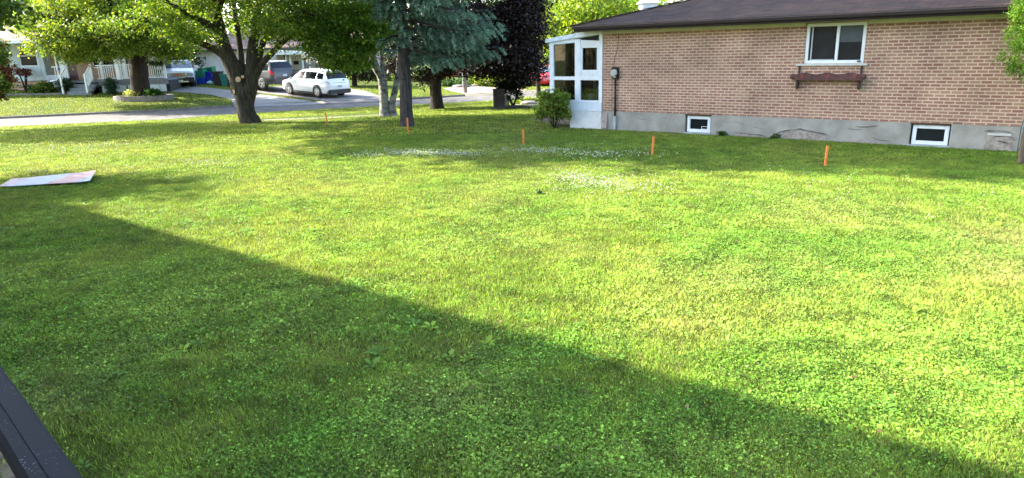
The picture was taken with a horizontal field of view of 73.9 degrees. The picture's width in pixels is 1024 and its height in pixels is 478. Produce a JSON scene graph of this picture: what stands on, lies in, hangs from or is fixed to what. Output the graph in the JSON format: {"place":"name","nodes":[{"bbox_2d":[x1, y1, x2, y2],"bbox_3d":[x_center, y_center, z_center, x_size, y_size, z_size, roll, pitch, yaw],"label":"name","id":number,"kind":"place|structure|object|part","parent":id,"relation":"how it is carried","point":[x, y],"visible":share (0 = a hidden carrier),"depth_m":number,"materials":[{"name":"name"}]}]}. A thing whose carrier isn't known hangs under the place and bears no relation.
{"place":"outdoors","nodes":[
{"label":"outdoors","id":0,"kind":"place"},
{"bbox_2d":[167,86,324,106],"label":"concrete driveway","id":1,"kind":"structure","parent":0,"point":[263,100],"depth_m":41.95,"materials":[{"name":"grey concrete"}]},
{"bbox_2d":[0,90,548,125],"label":"road","id":2,"kind":"structure","parent":0,"point":[118,117],"depth_m":36.01,"materials":[{"name":"grey asphalt"}]},
{"bbox_2d":[0,88,549,118],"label":"kerb","id":3,"kind":"structure","parent":2,"relation":"on","point":[114,112],"depth_m":37.19,"materials":[{"name":"concrete"}]},
{"bbox_2d":[0,53,549,115],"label":"ground","id":4,"kind":"structure","parent":0,"point":[360,83],"depth_m":40.46,"materials":[{"name":"green plant"}]},
{"bbox_2d":[11,64,34,91],"bbox_3d":[-31.390,-10.350,43.840,1.208,1.867,1.055,7,18,29],"label":"rust leaved shrub","id":5,"kind":"object","parent":4,"relation":"on","point":[25,72],"visible":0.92,"depth_m":43.63,"materials":[{"name":"brown plant"}]},
{"bbox_2d":[18,84,40,92],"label":"shrub","id":6,"kind":"object","parent":4,"relation":"on","point":[29,86],"visible":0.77,"depth_m":43.51,"materials":[{"name":"green plant"}]},
{"bbox_2d":[6,93,67,94],"bbox_3d":[-29.741,-9.063,42.838,4.355,0.281,0.150,-2,16,0],"label":"garden edging","id":7,"kind":"object","parent":4,"relation":"on","point":[39,94],"visible":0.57,"depth_m":42.75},
{"bbox_2d":[25,80,56,92],"bbox_3d":[-30.003,-9.757,43.574,2.170,0.976,1.377,-10,18,-26],"label":"leafy perennial","id":8,"kind":"object","parent":4,"relation":"on","point":[46,87],"visible":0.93,"depth_m":43.44,"materials":[{"name":"green plant"}]},
{"bbox_2d":[16,0,76,10],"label":"background tree","id":9,"kind":"object","parent":4,"relation":"on","point":[27,1],"visible":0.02,"depth_m":57.55,"materials":[{"name":"green plant"}]},
{"bbox_2d":[46,75,58,90],"bbox_3d":[-29.738,-10.103,44.389,0.900,1.150,0.560,-2,16,0],"label":"heat pump","id":10,"kind":"object","parent":4,"relation":"on","point":[50,77],"visible":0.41,"depth_m":44.03,"materials":[{"name":"grey metal"}]},
{"bbox_2d":[54,77,74,92],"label":"round topiary","id":11,"kind":"object","parent":4,"relation":"on","point":[67,82],"visible":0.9,"depth_m":42.68,"materials":[{"name":"green plant"}]},
{"bbox_2d":[0,12,181,94],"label":"porch house","id":12,"kind":"structure","parent":4,"relation":"on","point":[88,80],"depth_m":44.05,"materials":[{"name":"white brick"}]},
{"bbox_2d":[67,61,78,79],"bbox_3d":[-29.111,-11.575,44.986,0.649,2.080,0.040,-2,16,0],"label":"door","id":13,"kind":"structure","parent":12,"relation":"in","point":[73,73],"depth_m":45.12,"materials":[{"name":"brown wood"}]},
{"bbox_2d":[92,59,98,67],"bbox_3d":[-27.486,-11.923,44.890,0.473,1.250,0.060,-2,16,0],"label":"window","id":14,"kind":"structure","parent":12,"relation":"in","point":[93,62],"depth_m":45.00,"materials":[{"name":"white glass"}]},
{"bbox_2d":[102,49,114,67],"bbox_3d":[-26.585,-11.950,44.890,0.981,1.250,0.060,-2,16,0],"label":"window","id":15,"kind":"structure","parent":12,"relation":"in","point":[107,63],"depth_m":45.00,"materials":[{"name":"white glass"}]},
{"bbox_2d":[148,57,169,68],"bbox_3d":[-22.382,-11.145,42.928,2.067,0.764,0.778,-2,16,0],"label":"rail planter","id":16,"kind":"object","parent":12,"relation":"on","point":[152,63],"visible":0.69,"depth_m":42.79,"materials":[{"name":"green plant"}]},
{"bbox_2d":[100,77,119,94],"bbox_3d":[-25.168,-9.580,42.678,1.072,1.205,1.055,-2,16,0],"label":"round topiary","id":17,"kind":"object","parent":4,"relation":"on","point":[111,87],"visible":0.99,"depth_m":42.54,"materials":[{"name":"green plant"}]},
{"bbox_2d":[113,94,173,101],"bbox_3d":[-22.104,-8.333,40.900,3.500,0.590,1.925,-2,16,0],"label":"planter ring","id":18,"kind":"object","parent":4,"relation":"on","point":[123,98],"visible":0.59,"depth_m":40.08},
{"bbox_2d":[3,0,224,95],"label":"maple tree","id":19,"kind":"object","parent":18,"relation":"in","point":[73,35],"visible":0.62,"depth_m":36.74,"materials":[{"name":"green plant"}]},
{"bbox_2d":[123,89,143,96],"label":"variegated hosta","id":20,"kind":"object","parent":18,"relation":"in","point":[128,93],"visible":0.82,"depth_m":40.33,"materials":[{"name":"yellow plant"}]},
{"bbox_2d":[143,87,166,95],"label":"dark hosta","id":21,"kind":"object","parent":18,"relation":"in","point":[151,91],"visible":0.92,"depth_m":40.29,"materials":[{"name":"green plant"}]},
{"bbox_2d":[153,44,189,77],"bbox_3d":[-28.047,-15.096,55.604,3.621,5.063,3.219,-2,16,0],"label":"cedar shrub","id":22,"kind":"object","parent":4,"relation":"on","point":[161,66],"visible":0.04,"depth_m":55.51,"materials":[{"name":"green plant"}]},
{"bbox_2d":[157,60,198,85],"bbox_3d":[-23.079,-11.511,47.394,2.540,1.870,5.868,-8,17,-20],"label":"parked truck","id":23,"kind":"object","parent":4,"relation":"on","point":[185,73],"visible":0.56,"depth_m":45.20,"materials":[{"name":"silver metal"}]},
{"bbox_2d":[167,42,205,69],"bbox_3d":[-27.233,-15.148,56.063,3.640,4.829,3.284,-2,16,0],"label":"cedar shrub","id":24,"kind":"object","parent":4,"relation":"on","point":[197,62],"visible":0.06,"depth_m":56.12,"materials":[{"name":"green plant"}]},
{"bbox_2d":[147,0,233,56],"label":"background tree","id":25,"kind":"object","parent":4,"relation":"on","point":[207,27],"visible":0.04,"depth_m":61.96,"materials":[{"name":"green plant"}]},
{"bbox_2d":[196,77,204,83],"bbox_3d":[-21.562,-10.934,47.041,0.890,0.420,0.678,-1,16,1],"label":"recycling box","id":26,"kind":"object","parent":4,"relation":"on","point":[201,80],"visible":0.62,"depth_m":46.77,"materials":[{"name":"plastic"}]},
{"bbox_2d":[195,69,207,77],"bbox_3d":[-21.547,-11.459,47.142,0.790,0.480,0.602,-4,18,12],"label":"recycling box","id":27,"kind":"object","parent":26,"relation":"on","point":[200,73],"visible":0.9,"depth_m":46.91,"materials":[{"name":"plastic"}]},
{"bbox_2d":[202,77,213,83],"bbox_3d":[-20.998,-11.021,47.231,0.790,0.460,0.602,-4,16,-9],"label":"recycling box","id":28,"kind":"object","parent":4,"relation":"on","point":[207,79],"visible":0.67,"depth_m":46.96,"materials":[{"name":"plastic"}]},
{"bbox_2d":[205,72,211,76],"bbox_3d":[-21.084,-11.460,47.317,0.740,0.360,0.565,7,16,4],"label":"recycling box","id":29,"kind":"object","parent":28,"relation":"on","point":[208,74],"visible":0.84,"depth_m":47.08,"materials":[{"name":"plastic"}]},
{"bbox_2d":[200,66,215,71],"bbox_3d":[-21.170,-11.702,47.605,0.840,0.600,0.640,-7,21,5],"label":"recycling box","id":30,"kind":"object","parent":29,"relation":"on","point":[212,69],"visible":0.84,"depth_m":47.31,"materials":[{"name":"plastic"}]},
{"bbox_2d":[211,71,223,84],"bbox_3d":[-20.050,-10.971,46.456,0.660,0.920,0.505,-1,16,3],"label":"garbage bin","id":31,"kind":"object","parent":4,"relation":"on","point":[216,77],"visible":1,"depth_m":46.26,"materials":[{"name":"plastic"}]},
{"bbox_2d":[219,74,227,85],"bbox_3d":[-19.502,-10.838,46.382,0.660,0.780,0.505,-2,16,-2],"label":"garbage bin","id":32,"kind":"object","parent":4,"relation":"on","point":[223,79],"visible":0.8,"depth_m":46.16,"materials":[{"name":"plastic"}]},
{"bbox_2d":[222,1,325,32],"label":"background tree","id":33,"kind":"object","parent":4,"relation":"on","point":[252,14],"visible":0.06,"depth_m":69.67,"materials":[{"name":"green plant"}]},
{"bbox_2d":[194,28,391,74],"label":"beige house","id":34,"kind":"structure","parent":4,"relation":"on","point":[212,59],"depth_m":57.90,"materials":[{"name":"brick"}]},
{"bbox_2d":[299,53,312,68],"bbox_3d":[-15.379,-13.869,52.034,1.742,3.803,1.316,-2,16,0],"label":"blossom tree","id":35,"kind":"object","parent":4,"relation":"on","point":[309,59],"visible":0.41,"depth_m":52.08,"materials":[{"name":"white plant"}]},
{"bbox_2d":[305,46,394,85],"bbox_3d":[-11.453,-12.828,48.342,5.911,4.261,4.492,-10,18,-28],"label":"dark crabapple","id":36,"kind":"object","parent":4,"relation":"on","point":[364,74],"visible":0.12,"depth_m":48.20,"materials":[{"name":"green plant"}]},
{"bbox_2d":[345,71,393,80],"bbox_3d":[-10.918,-13.007,54.384,6.149,1.663,2.796,-2,16,0],"label":"garden hedge","id":37,"kind":"object","parent":4,"relation":"on","point":[374,78],"visible":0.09,"depth_m":54.21,"materials":[{"name":"green plant"}]},
{"bbox_2d":[341,0,417,53],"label":"background tree","id":38,"kind":"object","parent":4,"relation":"on","point":[388,24],"visible":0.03,"depth_m":72.12,"materials":[{"name":"green plant"}]},
{"bbox_2d":[395,0,506,36],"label":"background tree","id":39,"kind":"object","parent":4,"relation":"on","point":[494,2],"visible":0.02,"depth_m":71.27,"materials":[{"name":"green plant"}]},
{"bbox_2d":[441,78,471,86],"bbox_3d":[-4.177,-11.170,48.748,2.818,0.968,1.799,-2,16,0],"label":"golden mound","id":40,"kind":"object","parent":4,"relation":"on","point":[449,83],"visible":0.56,"depth_m":48.57,"materials":[{"name":"green plant"}]},
{"bbox_2d":[452,84,469,86],"bbox_3d":[-3.582,-10.700,47.944,1.266,0.464,0.694,-2,16,0],"label":"garden rock","id":41,"kind":"object","parent":4,"relation":"on","point":[458,85],"visible":0.45,"depth_m":47.73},
{"bbox_2d":[470,75,496,85],"bbox_3d":[-1.807,-11.366,48.785,2.632,1.028,1.792,-2,16,0],"label":"golden mound","id":42,"kind":"object","parent":4,"relation":"on","point":[479,82],"visible":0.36,"depth_m":48.57,"materials":[{"name":"green plant"}]},
{"bbox_2d":[501,0,569,32],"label":"background tree","id":43,"kind":"object","parent":4,"relation":"on","point":[550,7],"visible":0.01,"depth_m":74.39,"materials":[{"name":"green plant"}]},
{"bbox_2d":[533,65,549,85],"bbox_3d":[2.936,-11.932,49.644,2.010,1.509,5.080,10,20,36],"label":"parked car","id":44,"kind":"object","parent":4,"relation":"on","point":[546,81],"visible":0.06,"depth_m":47.74,"materials":[{"name":"red paint"}]},
{"bbox_2d":[536,0,636,61],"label":"locust tree","id":45,"kind":"object","parent":4,"relation":"on","point":[573,12],"visible":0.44,"depth_m":53.76,"materials":[{"name":"green plant"}]},
{"bbox_2d":[605,0,675,13],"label":"locust tree","id":46,"kind":"object","parent":4,"relation":"on","point":[638,6],"visible":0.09,"depth_m":58.79,"materials":[{"name":"green plant"}]},
{"bbox_2d":[257,86,378,102],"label":"asphalt driveway","id":47,"kind":"structure","parent":0,"point":[354,95],"depth_m":42.52,"materials":[{"name":"grey asphalt"}]},
{"bbox_2d":[227,60,294,88],"bbox_3d":[-17.165,-11.122,46.026,5.220,1.790,2.050,7,18,29],"label":"parked car","id":48,"kind":"object","parent":47,"relation":"on","point":[275,72],"visible":0.41,"depth_m":44.51,"materials":[{"name":"grey paint"}]},
{"bbox_3d":[-15.191,-11.450,44.751,0.205,0.418,1.727,7,18,29],"label":"rear window","id":49,"kind":"part","parent":48,"relation":"part of","materials":[{"name":"grey glass"}]},
{"bbox_2d":[282,68,350,97],"bbox_3d":[-12.388,-9.887,42.803,4.892,1.648,2.204,14,22,35],"label":"parked car","id":50,"kind":"object","parent":47,"relation":"on","point":[318,84],"visible":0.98,"depth_m":41.69,"materials":[{"name":"white paint"}]},
{"bbox_3d":[-13.217,-10.215,42.359,0.992,0.441,0.188,10,20,36],"label":"side window","id":51,"kind":"part","parent":50,"relation":"part of","materials":[{"name":"white glass"}]},
{"bbox_3d":[-12.329,-10.034,41.707,1.064,0.434,0.178,14,22,35],"label":"side window","id":52,"kind":"part","parent":50,"relation":"part of","materials":[{"name":"black glass"}]},
{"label":"side window","id":53,"kind":"part","parent":50,"relation":"part of","materials":[{"name":"black glass"}]},
{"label":"rear window","id":54,"kind":"part","parent":50,"relation":"part of","materials":[{"name":"grey glass"}]},
{"bbox_2d":[264,115,374,120],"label":"concrete path","id":55,"kind":"structure","parent":0,"point":[312,118],"depth_m":28.72,"materials":[{"name":"grey concrete"}]},
{"bbox_2d":[192,0,684,102],"label":"sky","id":56,"kind":"structure","parent":0,"point":[671,1],"materials":[{"name":"white"}]},
{"bbox_2d":[444,86,525,94],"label":"garden driveway","id":57,"kind":"structure","parent":0,"point":[475,89],"depth_m":45.69,"materials":[{"name":"grey concrete"}]},
{"bbox_2d":[460,0,466,92],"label":"utility pole","id":58,"kind":"object","parent":57,"relation":"on","point":[464,85],"visible":0.19,"depth_m":43.21,"materials":[{"name":"wood"}]},
{"bbox_2d":[0,99,1023,477],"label":"ground","id":59,"kind":"structure","parent":0,"point":[66,440],"depth_m":7.29,"materials":[{"name":"green plant"}]},
{"bbox_2d":[0,451,15,477],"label":"bare earth","id":60,"kind":"structure","parent":59,"relation":"on","point":[5,467],"depth_m":4.39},
{"bbox_2d":[0,38,19,102],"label":"ornamental cherry","id":61,"kind":"object","parent":59,"relation":"on","point":[6,82],"visible":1,"depth_m":14.67,"materials":[{"name":"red plant"}]},
{"bbox_2d":[0,0,56,34],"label":"roadside tree","id":62,"kind":"object","parent":59,"relation":"on","point":[7,9],"visible":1,"depth_m":28.80,"materials":[{"name":"green plant"}]},
{"bbox_2d":[0,366,81,477],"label":"deck railing","id":63,"kind":"object","parent":59,"relation":"on","point":[30,447],"depth_m":1.02,"materials":[{"name":"black wood"}]},
{"bbox_2d":[0,170,95,186],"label":"sign panel","id":64,"kind":"object","parent":59,"relation":"on","point":[68,178],"visible":1,"depth_m":14.61,"materials":[{"name":"white plastic"}]},
{"bbox_2d":[88,0,333,123],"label":"maple tree","id":65,"kind":"object","parent":59,"relation":"on","point":[243,75],"visible":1,"depth_m":25.45,"materials":[{"name":"green plant"}]},
{"bbox_2d":[268,0,411,116],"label":"birch tree","id":66,"kind":"object","parent":59,"relation":"on","point":[348,24],"visible":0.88,"depth_m":25.95,"materials":[{"name":"green plant"}]},
{"bbox_2d":[357,0,506,126],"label":"spruce tree","id":67,"kind":"object","parent":59,"relation":"on","point":[436,35],"visible":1,"depth_m":22.47,"materials":[{"name":"green plant"}]},
{"bbox_2d":[377,0,563,109],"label":"purple maple","id":68,"kind":"object","parent":59,"relation":"on","point":[523,44],"visible":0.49,"depth_m":29.73,"materials":[{"name":"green plant"}]},
{"bbox_2d":[492,88,504,107],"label":"stone pillar","id":69,"kind":"structure","parent":59,"relation":"on","point":[498,97],"depth_m":30.80,"materials":[{"name":"grey stone"}]},
{"bbox_2d":[1,229,1003,477],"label":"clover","id":70,"kind":"object","parent":59,"relation":"on","point":[499,361],"visible":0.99,"depth_m":5.80,"materials":[{"name":"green plant"}]},
{"bbox_2d":[0,159,1023,460],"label":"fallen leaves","id":71,"kind":"object","parent":59,"relation":"on","point":[578,247],"visible":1,"depth_m":7.07,"materials":[{"name":"brown plant"}]},
{"bbox_2d":[491,105,534,108],"bbox_3d":[0.081,-5.838,30.683,2.185,0.406,1.076,-2,16,0],"label":"mulch mound","id":72,"kind":"object","parent":59,"relation":"on","point":[512,106],"visible":0.45,"depth_m":30.38,"materials":[{"name":"soil"}]},
{"bbox_2d":[12,139,1014,230],"bbox_3d":[-11.628,-2.642,20.344,43.345,0.410,11.943,9,19,32],"label":"clover blossom","id":73,"kind":"object","parent":59,"relation":"on","point":[455,153],"visible":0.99,"depth_m":16.16,"materials":[{"name":"white plant"}]},
{"bbox_2d":[491,77,540,104],"bbox_3d":[0.164,-6.888,31.332,2.442,1.724,1.818,-2,16,0],"label":"clipped yew","id":74,"kind":"object","parent":59,"relation":"on","point":[512,91],"visible":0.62,"depth_m":31.20,"materials":[{"name":"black plant"}]},
{"bbox_2d":[512,95,539,102],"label":"verge shrub","id":75,"kind":"object","parent":59,"relation":"on","point":[526,98],"visible":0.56,"depth_m":33.30,"materials":[{"name":"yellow plant"}]},
{"bbox_2d":[520,100,537,104],"bbox_3d":[0.819,-6.519,32.721,0.827,0.301,0.455,-2,16,0],"label":"pale boulder","id":76,"kind":"object","parent":59,"relation":"on","point":[527,102],"visible":0.63,"depth_m":32.56,"materials":[{"name":"grey stone"}]},
{"bbox_2d":[502,0,557,101],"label":"green maple","id":77,"kind":"object","parent":59,"relation":"on","point":[538,87],"depth_m":34.38,"materials":[{"name":"green plant"}]},
{"bbox_2d":[531,116,569,124],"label":"bare soil","id":78,"kind":"structure","parent":59,"relation":"on","point":[560,122],"depth_m":24.01,"materials":[{"name":"soil"}]},
{"bbox_2d":[530,87,572,128],"bbox_3d":[1.268,-4.172,21.694,1.395,1.410,1.038,-2,16,0],"label":"spreading shrub","id":79,"kind":"object","parent":59,"relation":"on","point":[554,103],"visible":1,"depth_m":21.51,"materials":[{"name":"green plant"}]},
{"bbox_2d":[637,0,660,9],"bbox_3d":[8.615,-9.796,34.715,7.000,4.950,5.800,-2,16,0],"label":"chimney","id":80,"kind":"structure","parent":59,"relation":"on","point":[644,4],"depth_m":33.79,"materials":[{"name":"white paint"}]},
{"bbox_2d":[651,136,654,154],"bbox_3d":[3.306,-2.125,15.986,0.048,0.577,0.025,-2,16,-12],"label":"survey stake","id":81,"kind":"object","parent":59,"relation":"on","point":[653,139],"visible":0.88,"depth_m":15.95,"materials":[{"name":"brown wood"}]},
{"bbox_2d":[717,131,727,135],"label":"foundation weed","id":82,"kind":"object","parent":59,"relation":"on","point":[720,133],"visible":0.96,"depth_m":18.82,"materials":[{"name":"green plant"}]},
{"bbox_2d":[770,133,781,138],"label":"foundation weed","id":83,"kind":"object","parent":59,"relation":"on","point":[774,136],"visible":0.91,"depth_m":17.99,"materials":[{"name":"green plant"}]},
{"bbox_2d":[545,0,1023,151],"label":"brick house","id":84,"kind":"structure","parent":59,"relation":"on","point":[708,66],"depth_m":17.26,"materials":[{"name":"brick"}]},
{"bbox_2d":[559,85,586,98],"bbox_3d":[1.983,-4.777,22.159,0.900,0.450,0.320,10,20,36],"label":"plant shelf","id":85,"kind":"object","parent":84,"relation":"on","point":[574,86],"visible":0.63,"depth_m":22.03,"materials":[{"name":"wood"}]},
{"bbox_2d":[560,66,574,84],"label":"potted plant","id":86,"kind":"object","parent":85,"relation":"on","point":[566,73],"visible":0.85,"depth_m":22.09,"materials":[{"name":"green plant"}]},
{"bbox_2d":[583,53,597,93],"bbox_3d":[2.697,-5.469,22.733,1.396,1.427,1.323,-14,20,-37],"label":"potted plant","id":87,"kind":"object","parent":84,"relation":"on","point":[590,91],"visible":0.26,"depth_m":22.87,"materials":[{"name":"green plant"}]},
{"bbox_2d":[587,88,594,99],"bbox_3d":[2.526,-4.596,21.579,0.311,0.386,0.292,-2,16,0],"label":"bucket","id":88,"kind":"object","parent":84,"relation":"on","point":[590,96],"visible":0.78,"depth_m":21.49,"materials":[{"name":"green plastic"}]},
{"bbox_2d":[601,113,607,127],"bbox_3d":[2.858,-3.670,21.054,0.180,0.460,0.030,10,9,35],"label":"wooden board","id":89,"kind":"object","parent":84,"relation":"attached to","point":[604,120],"visible":1,"depth_m":21.04,"materials":[{"name":"white wood"}]},
{"bbox_2d":[684,114,710,134],"bbox_3d":[5.297,-3.262,19.332,0.800,0.546,0.180,10,20,36],"label":"basement window","id":90,"kind":"structure","parent":84,"relation":"in","point":[696,123],"depth_m":19.33,"materials":[{"name":"white plastic"}]},
{"bbox_2d":[790,66,866,89],"bbox_3d":[7.829,-3.991,16.871,1.772,0.555,0.232,10,20,36],"label":"flower box","id":91,"kind":"object","parent":84,"relation":"attached to","point":[860,77],"visible":1,"depth_m":16.75,"materials":[{"name":"brown wood"}]},
{"bbox_2d":[796,21,867,65],"bbox_3d":[7.896,-4.789,16.740,1.650,1.012,0.127,10,20,36],"label":"window","id":92,"kind":"structure","parent":84,"relation":"in","point":[843,43],"depth_m":16.72,"materials":[{"name":"white plastic"}]},
{"bbox_2d":[907,123,951,147],"bbox_3d":[9.798,-2.439,15.956,0.850,0.546,0.180,10,20,36],"label":"basement window","id":93,"kind":"structure","parent":84,"relation":"in","point":[929,134],"depth_m":15.96,"materials":[{"name":"white plastic"}]},
{"bbox_2d":[824,146,828,165],"bbox_3d":[6.437,-1.635,13.954,0.048,0.546,0.025,-4,16,-14],"label":"survey stake","id":94,"kind":"object","parent":59,"relation":"on","point":[826,155],"visible":0.66,"depth_m":13.93,"materials":[{"name":"brown wood"}]},
{"bbox_2d":[992,0,1023,163],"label":"tree","id":95,"kind":"object","parent":59,"relation":"on","point":[1018,45],"visible":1,"depth_m":13.22,"materials":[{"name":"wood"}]},
{"bbox_2d":[596,84,598,99],"bbox_3d":[2.759,-4.597,21.351,0.220,0.500,0.220,-2,16,0],"label":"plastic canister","id":96,"kind":"object","parent":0,"point":[597,92],"visible":0.32,"depth_m":21.30,"materials":[{"name":"white plastic"}]}
]}

